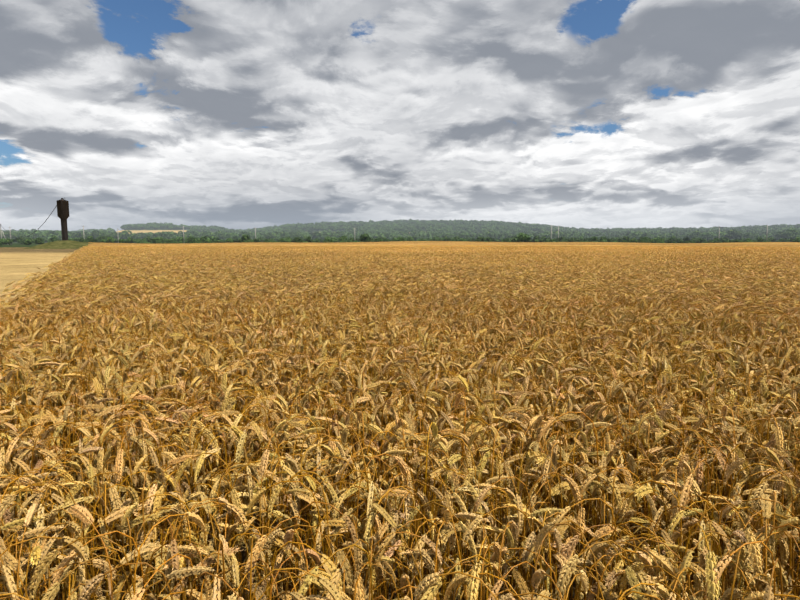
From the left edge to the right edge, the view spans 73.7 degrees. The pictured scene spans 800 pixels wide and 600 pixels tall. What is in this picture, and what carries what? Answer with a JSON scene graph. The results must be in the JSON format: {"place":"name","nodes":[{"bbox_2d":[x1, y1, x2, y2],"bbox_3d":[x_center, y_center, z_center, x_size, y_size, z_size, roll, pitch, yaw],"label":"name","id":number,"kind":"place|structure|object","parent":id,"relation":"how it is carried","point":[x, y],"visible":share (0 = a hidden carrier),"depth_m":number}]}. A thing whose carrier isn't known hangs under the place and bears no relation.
{"place":"outdoors","nodes":[
{"label":"outdoors","id":0,"kind":"place"},
{"bbox_2d":[0,247,77,315],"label":"stubble ground","id":1,"kind":"structure","parent":0,"point":[17,264],"depth_m":44.03},
{"bbox_2d":[23,240,91,248],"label":"grassy mound","id":2,"kind":"object","parent":1,"relation":"on","point":[65,244],"visible":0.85,"depth_m":123.15},
{"bbox_2d":[57,198,68,239],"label":"water tower","id":3,"kind":"structure","parent":0,"point":[62,209],"depth_m":126.36},
{"bbox_2d":[0,205,56,237],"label":"tower cable","id":4,"kind":"object","parent":3,"relation":"attached to","point":[36,230],"visible":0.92,"depth_m":157.64},
{"bbox_2d":[0,242,676,246],"bbox_3d":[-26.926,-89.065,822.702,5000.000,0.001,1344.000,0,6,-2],"label":"meadow ground","id":5,"kind":"structure","parent":0,"point":[15,244],"depth_m":214.66},
{"bbox_2d":[0,0,799,231],"label":"sky","id":6,"kind":"structure","parent":0,"point":[230,114]},
{"bbox_2d":[1,313,799,599],"bbox_3d":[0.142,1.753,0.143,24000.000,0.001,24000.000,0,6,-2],"label":"ground","id":7,"kind":"structure","parent":0,"point":[243,559],"depth_m":3.11},
{"bbox_2d":[88,241,799,253],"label":"wheat field","id":8,"kind":"structure","parent":7,"relation":"on","point":[742,244],"depth_m":121.22},
{"bbox_2d":[116,226,775,239],"bbox_3d":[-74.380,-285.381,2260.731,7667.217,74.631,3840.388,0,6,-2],"label":"hills","id":9,"kind":"structure","parent":0,"point":[153,230],"depth_m":1600.13}
]}

